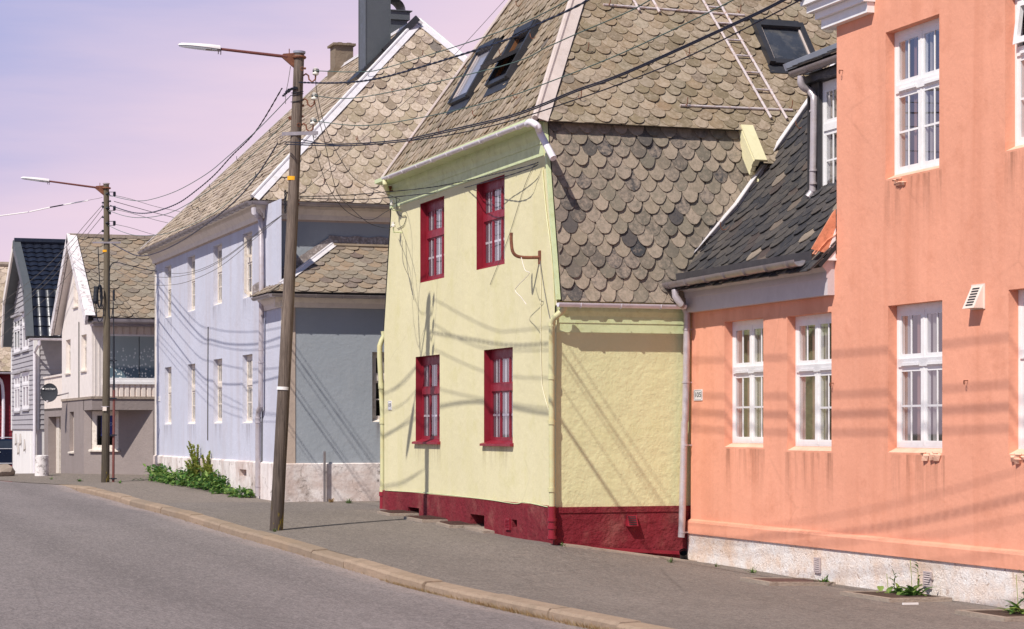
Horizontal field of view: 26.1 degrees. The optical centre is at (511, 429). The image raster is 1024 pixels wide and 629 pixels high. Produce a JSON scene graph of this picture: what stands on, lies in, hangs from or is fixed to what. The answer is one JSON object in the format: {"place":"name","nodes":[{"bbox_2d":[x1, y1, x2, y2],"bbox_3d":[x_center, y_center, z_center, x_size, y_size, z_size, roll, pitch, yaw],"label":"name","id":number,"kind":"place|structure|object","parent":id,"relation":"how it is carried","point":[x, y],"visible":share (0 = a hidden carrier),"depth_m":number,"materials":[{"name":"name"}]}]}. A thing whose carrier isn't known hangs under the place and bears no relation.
{"place":"outdoors","nodes":[
{"label":"outdoors","id":0,"kind":"place"},
{"bbox_2d":[0,0,507,261],"label":"sky","id":1,"kind":"structure","parent":0,"point":[93,92],"materials":[{"name":"purple"}]},
{"bbox_2d":[0,481,586,628],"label":"road","id":2,"kind":"structure","parent":0,"point":[70,558],"depth_m":27.62,"materials":[{"name":"grey asphalt"}]},
{"bbox_2d":[125,504,613,628],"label":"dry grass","id":3,"kind":"structure","parent":2,"relation":"on","point":[506,609],"depth_m":24.68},
{"bbox_2d":[0,473,1023,628],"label":"pavement","id":4,"kind":"structure","parent":0,"point":[679,594],"depth_m":28.98,"materials":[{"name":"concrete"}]},
{"bbox_2d":[0,437,11,464],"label":"parked car","id":5,"kind":"object","parent":4,"relation":"on","point":[5,451],"visible":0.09,"depth_m":102.06,"materials":[{"name":"blue paint"}]},
{"bbox_2d":[0,464,14,475],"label":"kerb rock","id":6,"kind":"object","parent":4,"relation":"on","point":[7,470],"visible":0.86,"depth_m":61.59,"materials":[{"name":"stone"}]},
{"bbox_2d":[1,238,65,483],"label":"grey clapboard house","id":7,"kind":"structure","parent":4,"relation":"on","point":[35,346],"depth_m":74.88,"materials":[{"name":"white paint"}]},
{"bbox_2d":[11,371,20,412],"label":"window","id":8,"kind":"structure","parent":7,"relation":"in","point":[17,377],"depth_m":78.07,"materials":[{"name":"white paint"}]},
{"bbox_2d":[10,313,23,354],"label":"window","id":9,"kind":"structure","parent":7,"relation":"in","point":[17,330],"depth_m":78.13,"materials":[{"name":"white paint"}]},
{"bbox_2d":[19,309,28,352],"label":"window","id":10,"kind":"structure","parent":7,"relation":"in","point":[25,343],"depth_m":76.30,"materials":[{"name":"white paint"}]},
{"bbox_2d":[19,368,29,410],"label":"window","id":11,"kind":"structure","parent":7,"relation":"in","point":[25,375],"depth_m":75.65,"materials":[{"name":"white paint"}]},
{"bbox_2d":[35,455,48,475],"bbox_3d":[-13.096,1.095,61.614,0.390,0.771,0.390,0,0,-19],"label":"bollard","id":12,"kind":"object","parent":4,"relation":"on","point":[41,465],"visible":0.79,"depth_m":61.45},
{"bbox_2d":[43,374,61,472],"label":"porch","id":13,"kind":"object","parent":4,"relation":"on","point":[53,430],"visible":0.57,"depth_m":71.70,"materials":[{"name":"paint"}]},
{"bbox_2d":[56,417,60,472],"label":"porch door","id":14,"kind":"structure","parent":13,"relation":"in","point":[58,419],"depth_m":71.22,"materials":[{"name":"paint"}]},
{"bbox_2d":[50,233,154,474],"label":"white house","id":15,"kind":"structure","parent":4,"relation":"on","point":[74,320],"depth_m":62.55,"materials":[{"name":"paint"}]},
{"bbox_2d":[41,383,68,402],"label":"hanging sign","id":16,"kind":"object","parent":15,"relation":"attached to","point":[49,392],"visible":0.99,"depth_m":66.14,"materials":[{"name":"metal"}]},
{"bbox_2d":[64,340,70,374],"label":"window","id":17,"kind":"structure","parent":15,"relation":"in","point":[69,340],"depth_m":66.71,"materials":[{"name":"paint"}]},
{"bbox_2d":[79,335,86,372],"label":"window","id":18,"kind":"structure","parent":15,"relation":"in","point":[85,370],"depth_m":63.49,"materials":[{"name":"paint"}]},
{"bbox_2d":[88,411,119,451],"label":"shop window","id":19,"kind":"structure","parent":15,"relation":"in","point":[96,415],"depth_m":62.90,"materials":[{"name":"paint"}]},
{"bbox_2d":[92,183,120,482],"bbox_3d":[-10.295,-2.165,56.315,0.724,8.217,0.244,0,0,5],"label":"utility pole","id":20,"kind":"object","parent":4,"relation":"on","point":[105,455],"visible":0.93,"depth_m":56.26,"materials":[{"name":"brown wood"}]},
{"bbox_2d":[0,206,101,303],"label":"overhead wire","id":21,"kind":"object","parent":20,"relation":"attached to","point":[56,256],"visible":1,"depth_m":63.54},
{"bbox_2d":[0,217,101,324],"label":"overhead wire","id":22,"kind":"object","parent":20,"relation":"attached to","point":[57,271],"visible":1,"depth_m":65.21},
{"bbox_2d":[0,197,102,215],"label":"marker cable","id":23,"kind":"object","parent":20,"relation":"attached to","point":[47,207],"visible":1,"depth_m":56.31,"materials":[{"name":"grey metal"}]},
{"bbox_2d":[0,208,102,317],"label":"overhead wire","id":24,"kind":"object","parent":20,"relation":"attached to","point":[58,263],"visible":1,"depth_m":63.87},
{"bbox_2d":[2,231,101,335],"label":"overhead wire","id":25,"kind":"object","parent":20,"relation":"attached to","point":[55,289],"visible":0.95,"depth_m":66.26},
{"bbox_2d":[21,177,110,194],"bbox_3d":[-11.287,-6.157,56.001,2.261,0.418,0.236,0,0,-19],"label":"street lamp","id":26,"kind":"object","parent":20,"relation":"attached to","point":[101,188],"visible":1,"depth_m":55.97,"materials":[{"name":"grey metal"}]},
{"bbox_2d":[93,247,103,321],"bbox_3d":[-10.505,-3.695,56.172,0.273,1.934,0.137,0,0,5],"label":"cable closure","id":27,"kind":"object","parent":20,"relation":"attached to","point":[98,290],"visible":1,"depth_m":56.14,"materials":[{"name":"black plastic"}]},
{"bbox_2d":[108,262,117,481],"bbox_3d":[-10.178,-1.442,56.316,0.293,5.648,0.124,0,0,0],"label":"conduit pipe","id":28,"kind":"object","parent":20,"relation":"attached to","point":[113,435],"visible":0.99,"depth_m":56.32,"materials":[{"name":"red metal"}]},
{"bbox_2d":[119,262,155,271],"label":"overhead wire","id":29,"kind":"object","parent":28,"relation":"attached to","point":[138,267],"visible":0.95,"depth_m":57.83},
{"bbox_2d":[114,201,173,217],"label":"overhead wire","id":30,"kind":"object","parent":20,"relation":"attached to","point":[143,209],"visible":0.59,"depth_m":58.72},
{"bbox_2d":[112,143,277,255],"bbox_3d":[-7.186,-4.225,45.887,0.460,1.043,21.722,0,0,-17],"label":"overhead wire","id":31,"kind":"object","parent":20,"relation":"attached to","point":[214,217],"visible":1,"depth_m":40.51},
{"bbox_2d":[110,88,282,213],"bbox_3d":[-7.162,-5.112,45.867,0.446,1.205,21.694,0,0,-18],"label":"overhead wire","id":32,"kind":"object","parent":20,"relation":"attached to","point":[215,173],"visible":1,"depth_m":40.63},
{"bbox_2d":[108,145,287,235],"bbox_3d":[-7.139,-4.584,45.887,0.438,1.246,21.804,0,0,-18],"label":"overhead wire","id":33,"kind":"object","parent":20,"relation":"attached to","point":[215,211],"visible":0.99,"depth_m":40.70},
{"bbox_2d":[183,460,192,477],"bbox_3d":[-7.658,1.034,52.650,0.398,0.624,0.487,0,0,37],"label":"dock plant","id":34,"kind":"object","parent":4,"relation":"on","point":[188,466],"visible":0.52,"depth_m":52.58,"materials":[{"name":"green plant"}]},
{"bbox_2d":[186,441,199,485],"bbox_3d":[-7.407,0.803,52.035,0.484,1.091,0.506,0,0,-19],"label":"dock plant","id":35,"kind":"object","parent":4,"relation":"on","point":[193,462],"visible":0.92,"depth_m":52.00,"materials":[{"name":"green plant"}]},
{"bbox_2d":[133,463,254,497],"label":"weeds","id":36,"kind":"object","parent":4,"relation":"on","point":[160,474],"visible":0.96,"depth_m":50.75,"materials":[{"name":"green plant"}]},
{"bbox_2d":[196,451,212,478],"bbox_3d":[-7.053,0.916,50.828,0.584,0.885,0.458,0,0,15],"label":"dock plant","id":37,"kind":"object","parent":4,"relation":"on","point":[205,466],"visible":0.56,"depth_m":50.81,"materials":[{"name":"green plant"}]},
{"bbox_2d":[208,465,218,485],"bbox_3d":[-6.708,1.080,49.886,0.403,0.585,0.510,0,0,-19],"label":"dock plant","id":38,"kind":"object","parent":4,"relation":"on","point":[210,468],"visible":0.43,"depth_m":49.78,"materials":[{"name":"green plant"}]},
{"bbox_2d":[270,50,318,530],"bbox_3d":[-3.493,-1.937,35.545,0.793,8.308,0.306,0,0,-1],"label":"utility pole","id":39,"kind":"object","parent":4,"relation":"on","point":[281,427],"visible":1,"depth_m":35.48,"materials":[{"name":"brown wood"}]},
{"bbox_2d":[111,214,282,277],"bbox_3d":[-7.140,-3.681,45.871,0.411,1.354,21.819,0,0,-18],"label":"overhead wire","id":40,"kind":"object","parent":39,"relation":"attached to","point":[210,266],"visible":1,"depth_m":40.94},
{"bbox_2d":[109,212,285,273],"bbox_3d":[-7.140,-3.777,45.870,0.412,1.480,21.818,0,0,-18],"label":"overhead wire","id":41,"kind":"object","parent":39,"relation":"attached to","point":[209,265],"visible":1,"depth_m":41.19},
{"bbox_2d":[111,213,284,285],"bbox_3d":[-7.140,-3.542,45.871,0.411,1.314,21.819,0,0,-18],"label":"overhead wire","id":42,"kind":"object","parent":39,"relation":"attached to","point":[213,270],"visible":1,"depth_m":40.66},
{"bbox_2d":[108,119,288,217],"bbox_3d":[-7.132,-4.992,45.888,0.445,1.194,21.805,0,0,-18],"label":"overhead wire","id":43,"kind":"object","parent":39,"relation":"attached to","point":[213,187],"visible":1,"depth_m":40.67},
{"bbox_2d":[110,95,290,200],"bbox_3d":[-7.125,-5.373,45.889,0.451,1.220,21.806,0,0,-18],"label":"overhead wire","id":44,"kind":"object","parent":39,"relation":"attached to","point":[218,164],"visible":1,"depth_m":40.20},
{"bbox_2d":[178,43,305,67],"bbox_3d":[-4.297,-5.956,35.298,2.080,0.335,0.236,0,0,-19],"label":"street lamp","id":45,"kind":"object","parent":39,"relation":"attached to","point":[289,57],"visible":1,"depth_m":35.24,"materials":[{"name":"grey metal"}]},
{"bbox_2d":[313,137,390,219],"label":"overhead wire","id":46,"kind":"object","parent":39,"relation":"attached to","point":[333,195],"visible":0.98,"depth_m":36.75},
{"bbox_2d":[315,103,391,227],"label":"overhead wire","id":47,"kind":"object","parent":39,"relation":"attached to","point":[333,179],"visible":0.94,"depth_m":36.90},
{"bbox_2d":[315,80,399,203],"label":"overhead wire","id":48,"kind":"object","parent":39,"relation":"attached to","point":[341,160],"visible":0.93,"depth_m":37.24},
{"bbox_2d":[300,0,504,194],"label":"overhead wire","id":49,"kind":"object","parent":39,"relation":"attached to","point":[403,103],"visible":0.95,"depth_m":37.11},
{"bbox_2d":[299,164,537,199],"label":"overhead wire","id":50,"kind":"object","parent":39,"relation":"attached to","point":[420,194],"visible":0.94,"depth_m":36.41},
{"bbox_2d":[299,162,538,196],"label":"overhead wire","id":51,"kind":"object","parent":39,"relation":"attached to","point":[422,188],"visible":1,"depth_m":36.63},
{"bbox_2d":[316,0,568,71],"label":"overhead wire","id":52,"kind":"object","parent":39,"relation":"attached to","point":[454,46],"visible":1,"depth_m":28.48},
{"bbox_2d":[298,0,589,83],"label":"overhead wire","id":53,"kind":"object","parent":39,"relation":"attached to","point":[521,33],"visible":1,"depth_m":28.18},
{"bbox_2d":[315,0,649,98],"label":"overhead wire","id":54,"kind":"object","parent":39,"relation":"attached to","point":[498,66],"visible":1,"depth_m":26.97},
{"bbox_2d":[313,0,733,125],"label":"overhead wire","id":55,"kind":"object","parent":39,"relation":"attached to","point":[546,82],"visible":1,"depth_m":25.65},
{"bbox_2d":[284,0,785,145],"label":"overhead wire","id":56,"kind":"object","parent":39,"relation":"attached to","point":[782,1],"visible":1,"depth_m":24.64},
{"bbox_2d":[298,0,800,144],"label":"overhead wire","id":57,"kind":"object","parent":39,"relation":"attached to","point":[614,85],"visible":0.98,"depth_m":23.61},
{"bbox_2d":[137,0,467,501],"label":"pale blue house","id":58,"kind":"structure","parent":4,"relation":"on","point":[217,340],"depth_m":46.94,"materials":[{"name":"paint"}]},
{"bbox_2d":[166,266,170,317],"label":"window","id":59,"kind":"structure","parent":58,"relation":"in","point":[169,268],"depth_m":56.80,"materials":[{"name":"paint"}]},
{"bbox_2d":[166,367,170,423],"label":"window","id":60,"kind":"structure","parent":58,"relation":"in","point":[169,390],"depth_m":56.66,"materials":[{"name":"paint"}]},
{"bbox_2d":[188,364,194,423],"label":"window","id":61,"kind":"structure","parent":58,"relation":"in","point":[193,365],"depth_m":53.74,"materials":[{"name":"paint"}]},
{"bbox_2d":[189,256,194,311],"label":"window","id":62,"kind":"structure","parent":58,"relation":"in","point":[193,258],"depth_m":53.75,"materials":[{"name":"paint"}]},
{"bbox_2d":[215,359,221,422],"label":"window","id":63,"kind":"structure","parent":58,"relation":"in","point":[220,360],"depth_m":50.69,"materials":[{"name":"paint"}]},
{"bbox_2d":[216,245,221,304],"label":"window","id":64,"kind":"structure","parent":58,"relation":"in","point":[219,247],"depth_m":50.70,"materials":[{"name":"paint"}]},
{"bbox_2d":[244,233,251,297],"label":"window","id":65,"kind":"structure","parent":58,"relation":"in","point":[248,249],"depth_m":47.34,"materials":[{"name":"paint"}]},
{"bbox_2d":[244,355,251,422],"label":"window","id":66,"kind":"structure","parent":58,"relation":"in","point":[249,357],"depth_m":47.61,"materials":[{"name":"paint"}]},
{"bbox_2d":[372,352,383,421],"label":"side window","id":67,"kind":"structure","parent":58,"relation":"in","point":[375,391],"depth_m":44.85,"materials":[{"name":"paint"}]},
{"bbox_2d":[323,451,325,501],"bbox_3d":[-3.764,0.995,44.308,0.044,1.120,0.117,0,0,-19],"label":"iron post","id":68,"kind":"object","parent":4,"relation":"on","point":[324,476],"visible":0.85,"depth_m":44.26,"materials":[{"name":"grey metal"}]},
{"bbox_2d":[54,484,673,628],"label":"kerb","id":69,"kind":"structure","parent":4,"relation":"on","point":[400,576],"depth_m":28.81,"materials":[{"name":"concrete"}]},
{"bbox_2d":[377,510,418,515],"bbox_3d":[-1.950,1.530,39.363,0.707,0.178,0.846,0,0,-19],"label":"cellar hatch","id":70,"kind":"object","parent":4,"relation":"on","point":[397,513],"visible":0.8,"depth_m":39.03,"materials":[{"name":"concrete"}]},
{"bbox_2d":[404,515,447,522],"bbox_3d":[-1.371,1.565,37.635,0.662,0.179,1.105,0,0,-19],"label":"cellar hatch","id":71,"kind":"object","parent":4,"relation":"on","point":[423,518],"visible":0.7,"depth_m":37.31,"materials":[{"name":"concrete"}]},
{"bbox_2d":[436,521,483,527],"bbox_3d":[-0.801,1.603,36.209,0.697,0.193,0.747,0,0,-19],"label":"cellar hatch","id":72,"kind":"object","parent":4,"relation":"on","point":[454,524],"visible":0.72,"depth_m":35.96,"materials":[{"name":"concrete"}]},
{"bbox_2d":[465,526,493,532],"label":"cellar slab","id":73,"kind":"structure","parent":4,"relation":"on","point":[481,529],"depth_m":35.20,"materials":[{"name":"concrete"}]},
{"bbox_2d":[375,0,836,557],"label":"house","id":74,"kind":"structure","parent":4,"relation":"on","point":[531,380],"depth_m":33.61,"materials":[{"name":"paint"}]},
{"bbox_2d":[388,401,391,409],"bbox_3d":[-2.244,-0.446,40.638,0.014,0.168,0.238,0,0,-19],"label":"house number plate","id":75,"kind":"object","parent":74,"relation":"attached to","point":[389,405],"visible":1,"depth_m":40.61,"materials":[{"name":"white paint"}]},
{"bbox_2d":[412,354,440,443],"bbox_3d":[-1.407,-0.516,38.401,0.245,1.534,1.547,0,0,-19],"label":"window","id":76,"kind":"structure","parent":74,"relation":"in","point":[427,367],"depth_m":38.78,"materials":[{"name":"red paint"}]},
{"bbox_2d":[420,196,443,282],"bbox_3d":[-1.023,-3.266,38.244,0.750,1.425,1.473,0,0,-19],"label":"window","id":77,"kind":"structure","parent":74,"relation":"in","point":[432,211],"depth_m":38.58,"materials":[{"name":"red paint"}]},
{"bbox_2d":[476,174,504,269],"bbox_3d":[0.011,-3.275,35.213,0.750,1.434,1.463,0,0,-19],"label":"window","id":78,"kind":"structure","parent":74,"relation":"in","point":[490,196],"depth_m":35.53,"materials":[{"name":"red paint"}]},
{"bbox_2d":[480,347,513,445],"bbox_3d":[0.108,-0.274,34.833,0.810,2.036,1.544,0,0,-19],"label":"window","id":79,"kind":"structure","parent":74,"relation":"in","point":[498,363],"depth_m":35.12,"materials":[{"name":"red paint"}]},
{"bbox_2d":[603,0,744,16],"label":"roof bar","id":80,"kind":"object","parent":74,"relation":"attached to","point":[669,9],"visible":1,"depth_m":34.99,"materials":[{"name":"metal"}]},
{"bbox_2d":[632,0,660,12],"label":"roof ladder","id":81,"kind":"object","parent":80,"relation":"on","point":[654,3],"visible":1,"depth_m":34.85,"materials":[{"name":"white metal"}]},
{"bbox_2d":[680,97,792,110],"bbox_3d":[3.424,-4.979,33.832,1.884,0.182,0.179,0,0,-20],"label":"roof bar","id":82,"kind":"object","parent":74,"relation":"attached to","point":[730,107],"visible":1,"depth_m":33.77,"materials":[{"name":"metal"}]},
{"bbox_2d":[702,0,787,119],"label":"roof ladder","id":83,"kind":"object","parent":74,"relation":"on","point":[727,40],"visible":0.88,"depth_m":34.59,"materials":[{"name":"white metal"}]},
{"bbox_2d":[560,543,695,560],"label":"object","id":84,"kind":"structure","parent":4,"relation":"on","point":[610,550],"depth_m":32.28,"materials":[{"name":"grey concrete"}]},
{"bbox_2d":[679,548,688,559],"bbox_3d":[2.532,1.894,32.594,0.137,0.289,0.201,0,0,7],"label":"drain elbow","id":85,"kind":"object","parent":4,"relation":"on","point":[683,553],"visible":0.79,"depth_m":32.58,"materials":[{"name":"black metal"}]},
{"bbox_2d":[740,577,835,585],"bbox_3d":[3.517,1.988,28.253,0.924,0.175,0.873,0,0,-19],"label":"cellar hatch","id":86,"kind":"object","parent":4,"relation":"on","point":[774,581],"visible":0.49,"depth_m":28.00,"materials":[{"name":"concrete"}]},
{"bbox_2d":[813,574,829,581],"bbox_3d":[3.937,1.893,28.055,0.309,0.158,0.338,0,0,32],"label":"grass tuft","id":87,"kind":"object","parent":4,"relation":"on","point":[825,579],"visible":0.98,"depth_m":27.98,"materials":[{"name":"green plant"}]},
{"bbox_2d":[662,0,1023,608],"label":"salmon house","id":88,"kind":"structure","parent":4,"relation":"on","point":[849,281],"depth_m":27.37,"materials":[{"name":"paint"}]},
{"bbox_2d":[694,389,702,400],"bbox_3d":[2.737,-0.510,32.538,0.014,0.163,0.301,0,0,-19],"label":"house number plate","id":89,"kind":"object","parent":88,"relation":"attached to","point":[698,394],"visible":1,"depth_m":32.51,"materials":[{"name":"white paint"}]},
{"bbox_2d":[725,319,762,447],"bbox_3d":[3.605,-0.647,31.180,0.750,1.831,1.329,0,0,-19],"label":"window","id":90,"kind":"structure","parent":88,"relation":"in","point":[747,336],"depth_m":31.32,"materials":[{"name":"white paint"}]},
{"bbox_2d":[789,313,830,450],"bbox_3d":[4.263,-0.620,29.249,0.750,1.838,1.338,0,0,-19],"label":"window","id":91,"kind":"structure","parent":88,"relation":"in","point":[813,332],"depth_m":29.37,"materials":[{"name":"white paint"}]},
{"bbox_2d":[823,78,836,185],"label":"dormer window","id":92,"kind":"structure","parent":88,"relation":"in","point":[829,87],"depth_m":30.54,"materials":[{"name":"white paint"}]},
{"bbox_2d":[886,18,938,179],"bbox_3d":[5.149,-3.968,26.652,0.750,1.847,1.345,0,0,-19],"label":"window","id":93,"kind":"structure","parent":88,"relation":"in","point":[916,47],"depth_m":26.86,"materials":[{"name":"white paint"}]},
{"bbox_2d":[889,301,941,452],"bbox_3d":[5.169,-0.618,26.591,0.750,1.834,1.354,0,0,-19],"label":"window","id":94,"kind":"structure","parent":88,"relation":"in","point":[919,326],"depth_m":26.80,"materials":[{"name":"white paint"}]},
{"bbox_2d":[1007,0,1023,150],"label":"window","id":95,"kind":"structure","parent":88,"relation":"in","point":[1018,38],"depth_m":24.49,"materials":[{"name":"white paint"}]},
{"bbox_2d":[1010,290,1023,454],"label":"window","id":96,"kind":"structure","parent":88,"relation":"in","point":[1020,449],"depth_m":24.46,"materials":[{"name":"white paint"}]},
{"bbox_2d":[840,591,951,601],"bbox_3d":[4.468,1.994,25.813,0.812,0.158,1.217,0,0,-19],"label":"cellar hatch","id":97,"kind":"object","parent":4,"relation":"on","point":[882,596],"visible":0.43,"depth_m":25.53,"materials":[{"name":"concrete"}]},
{"bbox_2d":[876,569,902,593],"bbox_3d":[4.501,1.800,26.143,0.337,0.354,0.774,0,0,-19],"label":"broadleaf weed","id":98,"kind":"object","parent":97,"relation":"on","point":[888,590],"visible":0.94,"depth_m":26.16,"materials":[{"name":"green plant"}]},
{"bbox_2d":[893,559,931,595],"bbox_3d":[4.646,1.770,25.940,0.528,0.510,0.758,0,0,-19],"label":"broadleaf weed","id":99,"kind":"object","parent":97,"relation":"on","point":[910,590],"visible":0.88,"depth_m":25.87,"materials":[{"name":"green plant"}]},
{"bbox_2d":[902,603,918,604],"bbox_3d":[4.461,1.949,24.777,0.195,0.024,0.024,0,0,-20],"label":"plastic stick","id":100,"kind":"object","parent":4,"relation":"on","point":[910,603],"visible":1,"depth_m":24.76,"materials":[{"name":"white plastic"}]},
{"bbox_2d":[955,609,1023,621],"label":"cellar hatch","id":101,"kind":"object","parent":4,"relation":"on","point":[999,615],"visible":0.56,"depth_m":23.07,"materials":[{"name":"concrete"}]},
{"bbox_2d":[999,569,1023,613],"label":"broadleaf weed","id":102,"kind":"object","parent":101,"relation":"on","point":[1015,608],"visible":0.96,"depth_m":23.24,"materials":[{"name":"green plant"}]},
{"label":"ground","id":103,"kind":"structure","parent":0,"visible":0},
{"bbox_2d":[0,262,11,481],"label":"red house","id":104,"kind":"structure","parent":103,"relation":"on","point":[5,392],"depth_m":109.77,"materials":[{"name":"wood"}]}
]}

